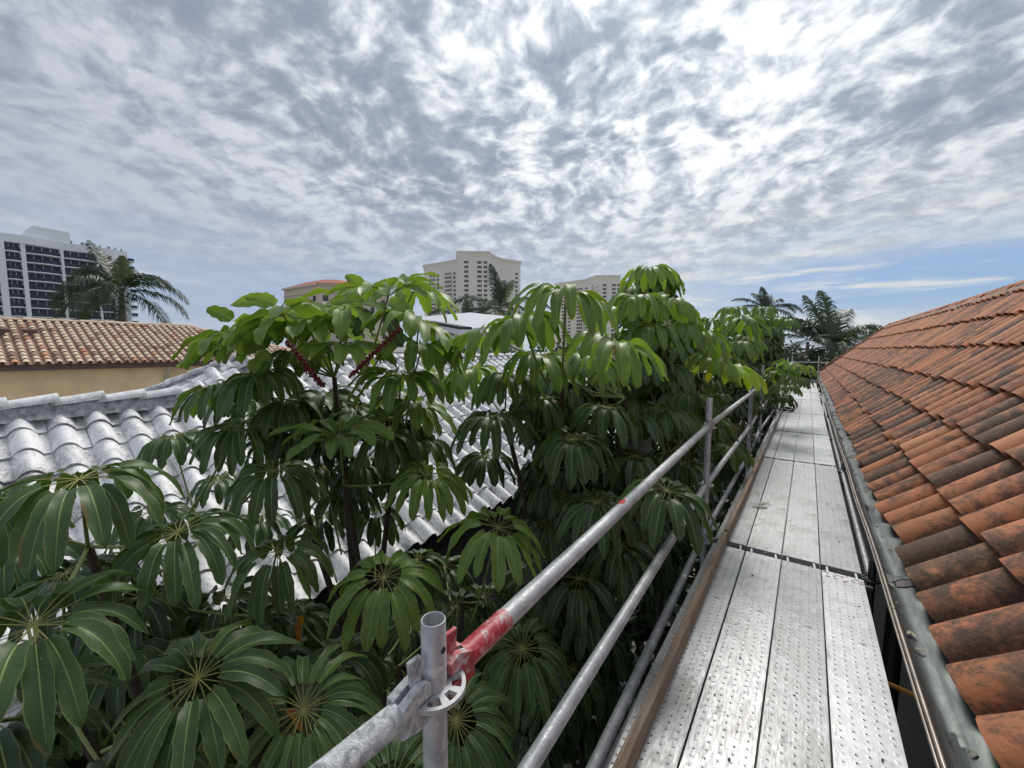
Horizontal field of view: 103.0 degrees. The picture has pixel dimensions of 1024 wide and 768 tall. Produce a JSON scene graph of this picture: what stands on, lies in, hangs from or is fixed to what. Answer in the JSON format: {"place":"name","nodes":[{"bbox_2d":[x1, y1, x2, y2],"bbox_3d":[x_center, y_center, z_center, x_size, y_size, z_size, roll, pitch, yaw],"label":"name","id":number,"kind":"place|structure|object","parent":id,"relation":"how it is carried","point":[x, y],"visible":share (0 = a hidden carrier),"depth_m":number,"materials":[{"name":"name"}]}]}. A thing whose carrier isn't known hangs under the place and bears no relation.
{"place":"outdoors","nodes":[
{"label":"outdoors","id":0,"kind":"place"},
{"bbox_2d":[0,317,290,469],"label":"tan house","id":1,"kind":"structure","parent":0,"point":[42,356],"depth_m":17.88,"materials":[{"name":"tile"}]},
{"bbox_2d":[0,351,650,767],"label":"white roof house","id":2,"kind":"structure","parent":0,"point":[82,433],"depth_m":4.74,"materials":[{"name":"tile"}]},
{"bbox_2d":[393,346,405,354],"bbox_3d":[-3.216,-0.718,11.210,0.740,0.740,0.840,4,6,36],"label":"air conditioner","id":3,"kind":"object","parent":2,"relation":"on","point":[398,350],"visible":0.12,"depth_m":10.89,"materials":[{"name":"white metal"}]},
{"bbox_2d":[401,313,503,353],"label":"pavilion","id":4,"kind":"structure","parent":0,"point":[464,323],"depth_m":17.74,"materials":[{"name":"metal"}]},
{"bbox_2d":[422,251,521,352],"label":"flared tower","id":5,"kind":"structure","parent":0,"point":[463,273],"depth_m":285.91,"materials":[{"name":"beige concrete"}]},
{"bbox_2d":[0,0,1023,350],"label":"sky","id":6,"kind":"structure","parent":0,"point":[868,155],"materials":[{"name":"white"}]},
{"bbox_2d":[554,275,620,349],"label":"flared tower","id":7,"kind":"structure","parent":0,"point":[606,287],"depth_m":343.95,"materials":[{"name":"beige concrete"}]},
{"bbox_2d":[417,350,850,767],"bbox_3d":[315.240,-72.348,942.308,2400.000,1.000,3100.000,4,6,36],"label":"ground","id":8,"kind":"structure","parent":0,"point":[568,765],"depth_m":9.40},
{"bbox_2d":[0,225,138,324],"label":"apartment tower","id":9,"kind":"structure","parent":8,"relation":"on","point":[37,264],"depth_m":140.80,"materials":[{"name":"white concrete"}]},
{"bbox_2d":[4,243,18,247],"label":"window","id":10,"kind":"structure","parent":9,"relation":"in","point":[5,244],"depth_m":135.99,"materials":[{"name":"black glass"}]},
{"bbox_2d":[5,252,19,256],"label":"window","id":11,"kind":"structure","parent":9,"relation":"in","point":[6,253],"depth_m":136.25,"materials":[{"name":"black glass"}]},
{"bbox_2d":[6,261,20,266],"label":"window","id":12,"kind":"structure","parent":9,"relation":"in","point":[7,263],"depth_m":136.52,"materials":[{"name":"black glass"}]},
{"bbox_2d":[7,271,21,275],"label":"window","id":13,"kind":"structure","parent":9,"relation":"in","point":[8,272],"depth_m":136.62,"materials":[{"name":"black glass"}]},
{"bbox_2d":[8,280,22,284],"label":"window","id":14,"kind":"structure","parent":9,"relation":"in","point":[9,281],"depth_m":137.07,"materials":[{"name":"black glass"}]},
{"bbox_2d":[9,289,23,294],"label":"window","id":15,"kind":"structure","parent":9,"relation":"in","point":[10,291],"depth_m":137.19,"materials":[{"name":"black glass"}]},
{"bbox_2d":[10,299,23,303],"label":"window","id":16,"kind":"structure","parent":9,"relation":"in","point":[11,300],"depth_m":137.59,"materials":[{"name":"black glass"}]},
{"bbox_2d":[11,308,24,312],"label":"window","id":17,"kind":"structure","parent":9,"relation":"in","point":[21,310],"depth_m":137.86,"materials":[{"name":"black glass"}]},
{"bbox_2d":[25,245,58,253],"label":"window","id":18,"kind":"structure","parent":9,"relation":"in","point":[26,247],"depth_m":141.58,"materials":[{"name":"black glass"}]},
{"bbox_2d":[30,291,54,295],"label":"window","id":19,"kind":"structure","parent":9,"relation":"in","point":[31,292],"depth_m":142.06,"materials":[{"name":"black glass"}]},
{"bbox_2d":[26,255,59,261],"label":"window","id":20,"kind":"structure","parent":9,"relation":"in","point":[27,256],"depth_m":141.78,"materials":[{"name":"black glass"}]},
{"bbox_2d":[27,264,59,270],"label":"window","id":21,"kind":"structure","parent":9,"relation":"in","point":[28,265],"depth_m":142.06,"materials":[{"name":"black glass"}]},
{"bbox_2d":[28,273,60,279],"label":"window","id":22,"kind":"structure","parent":9,"relation":"in","point":[29,274],"depth_m":142.36,"materials":[{"name":"black glass"}]},
{"bbox_2d":[29,282,61,287],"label":"window","id":23,"kind":"structure","parent":9,"relation":"in","point":[30,283],"depth_m":142.37,"materials":[{"name":"black glass"}]},
{"bbox_2d":[31,300,62,304],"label":"window","id":24,"kind":"structure","parent":9,"relation":"in","point":[32,301],"depth_m":141.87,"materials":[{"name":"black glass"}]},
{"bbox_2d":[31,309,64,314],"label":"window","id":25,"kind":"structure","parent":9,"relation":"in","point":[33,310],"depth_m":142.83,"materials":[{"name":"black glass"}]},
{"bbox_2d":[63,251,92,257],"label":"window","id":26,"kind":"structure","parent":9,"relation":"in","point":[65,252],"depth_m":148.77,"materials":[{"name":"black glass"}]},
{"bbox_2d":[65,268,90,273],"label":"window","id":27,"kind":"structure","parent":9,"relation":"in","point":[66,269],"depth_m":147.47,"materials":[{"name":"black glass"}]},
{"bbox_2d":[64,260,94,265],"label":"window","id":28,"kind":"structure","parent":9,"relation":"in","point":[65,261],"depth_m":149.28,"materials":[{"name":"black glass"}]},
{"bbox_2d":[103,313,113,316],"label":"window","id":29,"kind":"structure","parent":9,"relation":"in","point":[104,314],"depth_m":156.44,"materials":[{"name":"black glass"}]},
{"bbox_2d":[45,240,189,325],"bbox_3d":[-32.038,-3.882,33.534,8.918,15.888,7.885,4,6,36],"label":"palm tree","id":30,"kind":"object","parent":8,"relation":"on","point":[120,274],"visible":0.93,"depth_m":32.59,"materials":[{"name":"green plant"}]},
{"bbox_2d":[0,418,572,767],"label":"umbrella tree","id":31,"kind":"object","parent":8,"relation":"on","point":[98,675],"visible":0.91,"depth_m":1.48,"materials":[{"name":"green plant"}]},
{"bbox_2d":[204,394,612,731],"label":"fallen leaves","id":32,"kind":"object","parent":31,"relation":"on","point":[298,627],"visible":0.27,"depth_m":2.58,"materials":[{"name":"plant"}]},
{"bbox_2d":[169,272,468,716],"bbox_3d":[-1.304,2.970,2.948,2.021,7.388,2.192,0,5,-6],"label":"umbrella tree","id":33,"kind":"object","parent":8,"relation":"on","point":[236,397],"visible":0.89,"depth_m":2.57,"materials":[{"name":"green plant"}]},
{"bbox_2d":[281,279,389,349],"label":"sandstone block","id":34,"kind":"structure","parent":8,"relation":"on","point":[297,291],"depth_m":154.69,"materials":[{"name":"concrete"}]},
{"bbox_2d":[186,409,545,767],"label":"umbrella tree","id":35,"kind":"object","parent":8,"relation":"on","point":[426,583],"visible":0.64,"depth_m":2.53,"materials":[{"name":"green plant"}]},
{"bbox_2d":[418,611,465,767],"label":"scaffold post","id":36,"kind":"object","parent":8,"relation":"on","point":[435,675],"visible":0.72,"depth_m":0.78,"materials":[{"name":"metal"}]},
{"bbox_2d":[309,654,431,767],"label":"guard rail","id":37,"kind":"object","parent":36,"relation":"attached to","point":[400,718],"visible":0.98,"depth_m":0.70,"materials":[{"name":"metal"}]},
{"bbox_2d":[586,528,704,767],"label":"ledger","id":38,"kind":"object","parent":36,"relation":"attached to","point":[603,746],"visible":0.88,"depth_m":1.99,"materials":[{"name":"metal"}]},
{"bbox_2d":[602,543,744,767],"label":"deck plank","id":39,"kind":"object","parent":36,"relation":"attached to","point":[699,667],"visible":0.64,"depth_m":2.08,"materials":[{"name":"metal"}]},
{"bbox_2d":[612,531,726,767],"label":"toe board","id":40,"kind":"object","parent":39,"relation":"on","point":[632,746],"visible":1,"depth_m":1.98,"materials":[{"name":"wood"}]},
{"bbox_2d":[421,298,505,340],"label":"palm tree","id":41,"kind":"object","parent":8,"relation":"on","point":[467,303],"visible":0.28,"depth_m":36.45,"materials":[{"name":"green plant"}]},
{"bbox_2d":[448,263,550,353],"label":"palm tree","id":42,"kind":"object","parent":8,"relation":"on","point":[501,290],"visible":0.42,"depth_m":42.19,"materials":[{"name":"green plant"}]},
{"bbox_2d":[363,434,763,767],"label":"undergrowth","id":43,"kind":"object","parent":8,"relation":"on","point":[637,630],"visible":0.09,"depth_m":5.90,"materials":[{"name":"green plant"}]},
{"bbox_2d":[272,334,868,363],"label":"distant wood","id":44,"kind":"object","parent":8,"relation":"on","point":[560,348],"visible":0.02,"depth_m":156.57,"materials":[{"name":"green plant"}]},
{"bbox_2d":[438,282,720,767],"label":"umbrella tree","id":45,"kind":"object","parent":8,"relation":"on","point":[553,407],"visible":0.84,"depth_m":2.72,"materials":[{"name":"green plant"}]},
{"bbox_2d":[598,263,772,675],"bbox_3d":[1.819,2.573,4.918,1.974,7.848,3.600,4,6,36],"label":"umbrella tree","id":46,"kind":"object","parent":8,"relation":"on","point":[661,320],"visible":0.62,"depth_m":3.97,"materials":[{"name":"green plant"}]},
{"bbox_2d":[690,397,716,748],"bbox_3d":[1.667,3.352,3.708,0.123,6.495,0.123,4,6,36],"label":"scaffold post","id":47,"kind":"object","parent":8,"relation":"on","point":[709,408],"visible":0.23,"depth_m":3.46,"materials":[{"name":"metal"}]},
{"bbox_2d":[446,416,710,697],"bbox_3d":[0.757,0.456,2.124,0.051,0.147,3.178,3,6,34],"label":"guard rail","id":48,"kind":"object","parent":47,"relation":"attached to","point":[468,653],"visible":0.98,"depth_m":1.08,"materials":[{"name":"metal"}]},
{"bbox_2d":[517,475,708,767],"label":"rail","id":49,"kind":"object","parent":47,"relation":"attached to","point":[537,753],"visible":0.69,"depth_m":1.45,"materials":[{"name":"metal"}]},
{"bbox_2d":[707,461,744,536],"bbox_3d":[2.608,1.194,4.848,0.055,0.137,3.190,4,6,36],"label":"ledger","id":50,"kind":"object","parent":47,"relation":"attached to","point":[717,509],"visible":0.76,"depth_m":4.46,"materials":[{"name":"metal"}]},
{"bbox_2d":[709,421,750,487],"bbox_3d":[2.616,0.733,4.803,0.055,0.142,3.190,4,6,36],"label":"rail","id":51,"kind":"object","parent":47,"relation":"attached to","point":[718,467],"visible":0.92,"depth_m":4.36,"materials":[{"name":"metal"}]},
{"bbox_2d":[712,388,752,429],"bbox_3d":[2.616,0.228,4.760,0.055,0.137,3.190,4,6,36],"label":"guard rail","id":52,"kind":"object","parent":47,"relation":"attached to","point":[720,416],"visible":0.95,"depth_m":4.33,"materials":[{"name":"metal"}]},
{"bbox_2d":[707,545,872,592],"bbox_3d":[2.159,1.464,3.276,1.115,0.044,0.044,4,6,36],"label":"transom","id":53,"kind":"object","parent":47,"relation":"attached to","point":[869,588],"visible":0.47,"depth_m":2.96,"materials":[{"name":"metal"}]},
{"bbox_2d":[679,550,780,767],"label":"deck plank","id":54,"kind":"object","parent":53,"relation":"on","point":[750,703],"visible":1,"depth_m":2.06,"materials":[{"name":"metal"}]},
{"bbox_2d":[747,459,792,558],"bbox_3d":[3.090,1.295,4.760,0.241,0.060,3.520,4,6,36],"label":"deck plank","id":55,"kind":"object","parent":53,"relation":"on","point":[779,484],"visible":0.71,"depth_m":4.12,"materials":[{"name":"metal"}]},
{"bbox_2d":[752,502,770,507],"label":"leaf litter","id":56,"kind":"object","parent":55,"relation":"on","point":[759,506],"visible":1,"depth_m":4.30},
{"bbox_2d":[756,559,830,767],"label":"deck plank","id":57,"kind":"object","parent":53,"relation":"on","point":[815,734],"visible":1,"depth_m":2.04,"materials":[{"name":"metal"}]},
{"bbox_2d":[782,462,819,568],"bbox_3d":[3.292,1.305,4.610,0.241,0.060,3.520,4,6,36],"label":"deck plank","id":58,"kind":"object","parent":53,"relation":"on","point":[800,550],"visible":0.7,"depth_m":3.94,"materials":[{"name":"metal"}]},
{"bbox_2d":[695,305,767,701],"bbox_3d":[3.813,2.476,7.504,1.648,7.603,2.800,1,5,15],"label":"umbrella tree","id":59,"kind":"object","parent":8,"relation":"on","point":[737,415],"visible":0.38,"depth_m":6.79,"materials":[{"name":"green plant"}]},
{"bbox_2d":[731,396,753,763],"bbox_3d":[3.566,3.257,6.334,0.123,6.240,0.123,4,6,36],"label":"scaffold post","id":60,"kind":"object","parent":8,"relation":"on","point":[750,420],"visible":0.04,"depth_m":6.10,"materials":[{"name":"metal"}]},
{"bbox_2d":[714,457,773,550],"bbox_3d":[2.887,1.279,4.903,0.241,0.060,3.520,3,6,36],"label":"deck plank","id":61,"kind":"object","parent":60,"relation":"attached to","point":[747,514],"visible":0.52,"depth_m":4.24,"materials":[{"name":"metal"}]},
{"bbox_2d":[724,450,763,541],"bbox_3d":[2.870,1.193,4.917,0.046,0.107,3.460,4,6,36],"label":"toe board","id":62,"kind":"object","parent":61,"relation":"on","point":[733,517],"visible":0.95,"depth_m":4.29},
{"bbox_2d":[746,365,764,681],"bbox_3d":[4.867,2.921,8.173,0.123,6.600,0.123,4,6,36],"label":"scaffold post","id":63,"kind":"object","parent":8,"relation":"on","point":[761,403],"visible":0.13,"depth_m":7.96,"materials":[{"name":"metal"}]},
{"bbox_2d":[750,430,759,453],"bbox_3d":[4.208,1.005,7.083,0.050,0.137,2.220,3,6,35],"label":"ledger","id":64,"kind":"object","parent":63,"relation":"attached to","point":[755,438],"visible":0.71,"depth_m":7.17,"materials":[{"name":"metal"}]},
{"bbox_2d":[751,407,761,428],"bbox_3d":[4.216,0.544,7.038,0.050,0.142,2.220,3,6,35],"label":"rail","id":65,"kind":"object","parent":63,"relation":"attached to","point":[754,418],"visible":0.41,"depth_m":6.69,"materials":[{"name":"metal"}]},
{"bbox_2d":[761,406,774,430],"bbox_3d":[5.989,0.797,9.532,0.050,0.137,3.750,4,6,36],"label":"ledger","id":66,"kind":"object","parent":63,"relation":"attached to","point":[766,421],"visible":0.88,"depth_m":9.31,"materials":[{"name":"metal"}]},
{"bbox_2d":[731,287,803,317],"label":"palm tree","id":67,"kind":"object","parent":8,"relation":"on","point":[765,299],"visible":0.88,"depth_m":34.29,"materials":[{"name":"green plant"}]},
{"bbox_2d":[744,305,801,570],"bbox_3d":[7.036,1.844,12.012,1.838,8.102,4.860,3,6,29],"label":"umbrella tree","id":68,"kind":"object","parent":8,"relation":"on","point":[775,324],"visible":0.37,"depth_m":11.39,"materials":[{"name":"green plant"}]},
{"bbox_2d":[721,338,832,392],"bbox_3d":[21.877,-1.288,28.600,18.355,4.311,5.282,-2,5,-21],"label":"hedge","id":69,"kind":"object","parent":8,"relation":"on","point":[814,365],"visible":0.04,"depth_m":26.57,"materials":[{"name":"green plant"}]},
{"bbox_2d":[748,359,818,585],"bbox_3d":[5.942,2.749,9.455,1.621,6.734,4.392,4,6,36],"label":"umbrella tree","id":70,"kind":"object","parent":8,"relation":"on","point":[785,371],"visible":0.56,"depth_m":8.27,"materials":[{"name":"green plant"}]},
{"bbox_2d":[782,327,844,428],"bbox_3d":[21.095,0.142,29.381,5.158,8.569,4.571,4,6,36],"label":"palm tree","id":71,"kind":"object","parent":8,"relation":"on","point":[825,342],"visible":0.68,"depth_m":28.74,"materials":[{"name":"green plant"}]},
{"bbox_2d":[813,356,819,451],"bbox_3d":[15.540,1.854,20.893,0.123,6.580,0.123,4,6,36],"label":"scaffold post","id":72,"kind":"object","parent":8,"relation":"on","point":[818,362],"visible":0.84,"depth_m":20.67,"materials":[{"name":"metal"}]},
{"bbox_2d":[816,412,830,600],"bbox_3d":[7.962,3.368,10.482,0.123,5.320,0.123,4,6,36],"label":"scaffold post","id":73,"kind":"object","parent":8,"relation":"on","point":[823,481],"visible":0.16,"depth_m":10.28,"materials":[{"name":"metal"}]},
{"bbox_2d":[812,414,827,435],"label":"deck plank","id":74,"kind":"object","parent":73,"relation":"attached to","point":[819,427],"visible":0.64,"depth_m":8.92,"materials":[{"name":"metal"}]},
{"bbox_2d":[821,393,826,419],"bbox_3d":[9.839,0.642,12.852,0.055,0.137,6.350,4,6,36],"label":"ledger","id":75,"kind":"object","parent":73,"relation":"attached to","point":[824,406],"visible":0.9,"depth_m":12.31,"materials":[{"name":"metal"}]},
{"bbox_2d":[767,290,882,363],"bbox_3d":[24.038,-1.471,30.791,8.964,11.550,9.192,4,6,36],"label":"palm tree","id":76,"kind":"object","parent":8,"relation":"on","point":[830,323],"visible":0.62,"depth_m":30.26,"materials":[{"name":"green plant"}]},
{"bbox_2d":[820,461,846,760],"bbox_3d":[4.702,3.747,6.007,0.123,5.320,0.123,4,6,36],"label":"scaffold post","id":77,"kind":"object","parent":8,"relation":"on","point":[841,481],"visible":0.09,"depth_m":5.80,"materials":[{"name":"metal"}]},
{"bbox_2d":[813,434,835,466],"bbox_3d":[5.277,1.109,6.920,0.241,0.060,2.630,3,6,36],"label":"deck plank","id":78,"kind":"object","parent":77,"relation":"attached to","point":[820,442],"visible":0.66,"depth_m":6.65,"materials":[{"name":"grey metal"}]},
{"bbox_2d":[709,454,859,694],"bbox_3d":[2.519,1.350,3.667,0.815,0.001,7.477,4,6,36],"label":"mortar spatter","id":79,"kind":"object","parent":78,"relation":"on","point":[761,620],"visible":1,"depth_m":2.64,"materials":[{"name":"concrete"}]},
{"bbox_2d":[827,417,840,469],"bbox_3d":[6.330,1.050,8.034,0.055,0.137,5.500,4,6,36],"label":"ledger","id":80,"kind":"object","parent":77,"relation":"attached to","point":[835,447],"visible":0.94,"depth_m":7.34,"materials":[{"name":"metal"}]},
{"bbox_2d":[854,561,880,763],"bbox_3d":[2.718,3.986,3.293,0.123,5.300,0.123,4,6,36],"label":"scaffold post","id":81,"kind":"object","parent":8,"relation":"on","point":[872,580],"visible":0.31,"depth_m":3.07,"materials":[{"name":"metal"}]},
{"bbox_2d":[815,464,861,578],"bbox_3d":[3.498,1.318,4.471,0.241,0.060,3.520,3,6,36],"label":"deck plank","id":82,"kind":"object","parent":81,"relation":"attached to","point":[833,563],"visible":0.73,"depth_m":3.79,"materials":[{"name":"metal"}]},
{"bbox_2d":[841,467,869,579],"bbox_3d":[3.710,1.354,4.437,0.055,0.137,3.320,4,6,36],"label":"ledger","id":83,"kind":"object","parent":81,"relation":"attached to","point":[862,547],"visible":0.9,"depth_m":3.99,"materials":[{"name":"metal"}]},
{"bbox_2d":[818,280,1023,767],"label":"house","id":84,"kind":"structure","parent":8,"relation":"on","point":[927,408],"depth_m":3.40,"materials":[{"name":"ceramic"}]},
{"bbox_2d":[876,607,902,751],"bbox_3d":[2.651,2.280,2.875,0.104,1.444,0.104,4,6,36],"label":"corrugated pipe","id":85,"kind":"object","parent":84,"relation":"hanging from","point":[891,656],"visible":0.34,"depth_m":2.81,"materials":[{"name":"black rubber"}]},
{"bbox_2d":[879,680,920,701],"bbox_3d":[2.397,1.834,2.279,0.038,0.086,0.568,-4,6,-41],"label":"conduit","id":86,"kind":"object","parent":84,"relation":"attached to","point":[901,689],"visible":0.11,"depth_m":2.39,"materials":[{"name":"yellow plastic"}]},
{"bbox_2d":[830,405,977,755],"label":"gutter litter","id":87,"kind":"object","parent":84,"relation":"on","point":[969,751],"visible":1,"depth_m":2.39,"materials":[{"name":"brown plant"}]},
{"bbox_3d":[0.674,4.224,0.487,0.123,5.300,0.123,4,6,36],"label":"scaffold post","id":88,"kind":"object","parent":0,"visible":0},
{"bbox_2d":[821,569,907,767],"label":"deck plank","id":89,"kind":"object","parent":88,"relation":"attached to","point":[891,755],"visible":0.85,"depth_m":2.02,"materials":[{"name":"galvanised steel"},{"name":"steel"}]},
{"bbox_3d":[4.213,1.225,6.100,1.120,0.044,0.044,4,6,36],"label":"transom","id":90,"kind":"object","parent":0,"visible":0},
{"bbox_2d":[756,430,781,458],"bbox_3d":[4.672,1.072,7.360,0.241,0.060,2.630,3,6,36],"label":"deck plank","id":91,"kind":"object","parent":90,"relation":"on","point":[771,450],"visible":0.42,"depth_m":7.07,"materials":[{"name":"grey metal"}]},
{"bbox_2d":[761,425,774,454],"bbox_3d":[4.646,0.985,7.370,0.041,0.107,2.570,3,6,36],"label":"toe board","id":92,"kind":"object","parent":91,"relation":"on","point":[767,441],"visible":0.94,"depth_m":7.17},
{"bbox_3d":[5.718,1.047,8.200,1.160,0.044,0.044,4,6,36],"label":"transom","id":93,"kind":"object","parent":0,"visible":0},
{"bbox_2d":[768,412,787,431],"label":"deck plank","id":94,"kind":"object","parent":93,"relation":"on","point":[782,420],"visible":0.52,"depth_m":9.42,"materials":[{"name":"metal"}]},
{"bbox_2d":[773,408,782,427],"bbox_3d":[6.300,0.793,9.639,0.046,0.107,3.020,2,5,36],"label":"toe board","id":95,"kind":"object","parent":94,"relation":"on","point":[778,417],"visible":0.91,"depth_m":9.41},
{"bbox_2d":[774,432,796,461],"bbox_3d":[4.869,1.087,7.209,0.241,0.060,2.630,3,6,36],"label":"deck plank","id":96,"kind":"object","parent":93,"relation":"on","point":[787,443],"visible":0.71,"depth_m":6.93,"materials":[{"name":"grey metal"}]},
{"bbox_2d":[794,433,813,463],"bbox_3d":[5.070,1.099,7.061,0.241,0.060,2.630,3,6,36],"label":"deck plank","id":97,"kind":"object","parent":93,"relation":"on","point":[804,452],"visible":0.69,"depth_m":6.79,"materials":[{"name":"metal"}]},
{"bbox_3d":[7.518,0.840,10.641,1.125,0.044,0.044,4,6,36],"label":"transom","id":98,"kind":"object","parent":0,"visible":0},
{"bbox_2d":[783,413,799,432],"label":"deck plank","id":99,"kind":"object","parent":98,"relation":"on","point":[792,419],"visible":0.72,"depth_m":9.17,"materials":[{"name":"metal"}]},
{"bbox_2d":[797,413,811,434],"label":"deck plank","id":100,"kind":"object","parent":98,"relation":"on","point":[805,426],"visible":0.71,"depth_m":9.04,"materials":[{"name":"metal"}]},
{"bbox_3d":[9.682,0.589,13.607,1.120,0.044,0.044,4,6,36],"label":"transom","id":101,"kind":"object","parent":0,"visible":0},
{"bbox_2d":[788,399,800,412],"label":"deck plank","id":102,"kind":"object","parent":101,"relation":"on","point":[798,401],"visible":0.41,"depth_m":11.71,"materials":[{"name":"metal"}]},
{"bbox_2d":[783,407,796,411],"bbox_3d":[7.718,0.673,11.348,0.306,0.071,1.282,4,6,39],"label":"cable coil","id":103,"kind":"object","parent":102,"relation":"on","point":[792,410],"visible":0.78,"depth_m":11.00,"materials":[{"name":"black rubber"}]},
{"bbox_2d":[800,400,810,413],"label":"deck plank","id":104,"kind":"object","parent":101,"relation":"on","point":[805,407],"visible":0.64,"depth_m":11.72,"materials":[{"name":"metal"}]},
{"bbox_2d":[811,400,822,414],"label":"deck plank","id":105,"kind":"object","parent":101,"relation":"on","point":[817,410],"visible":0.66,"depth_m":11.71,"materials":[{"name":"metal"}]},
{"bbox_3d":[11.297,0.401,15.825,1.120,0.044,0.044,4,6,36],"label":"transom","id":106,"kind":"object","parent":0,"visible":0},
{"bbox_2d":[793,394,801,399],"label":"deck plank","id":107,"kind":"object","parent":106,"relation":"on","point":[796,396],"visible":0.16,"depth_m":14.16,"materials":[{"name":"grey metal"}]},
{"bbox_2d":[802,393,810,399],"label":"deck plank","id":108,"kind":"object","parent":106,"relation":"on","point":[806,396],"visible":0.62,"depth_m":14.44,"materials":[{"name":"silver metal"}]},
{"bbox_2d":[803,387,809,392],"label":"deck plank","id":109,"kind":"object","parent":106,"relation":"on","point":[805,390],"visible":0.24,"depth_m":16.57,"materials":[{"name":"metal"}]},
{"bbox_2d":[810,387,817,393],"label":"deck plank","id":110,"kind":"object","parent":106,"relation":"on","point":[813,390],"visible":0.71,"depth_m":16.54,"materials":[{"name":"metal"}]},
{"bbox_2d":[811,393,819,400],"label":"deck plank","id":111,"kind":"object","parent":106,"relation":"on","point":[814,396],"visible":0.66,"depth_m":14.46,"materials":[{"name":"metal"}]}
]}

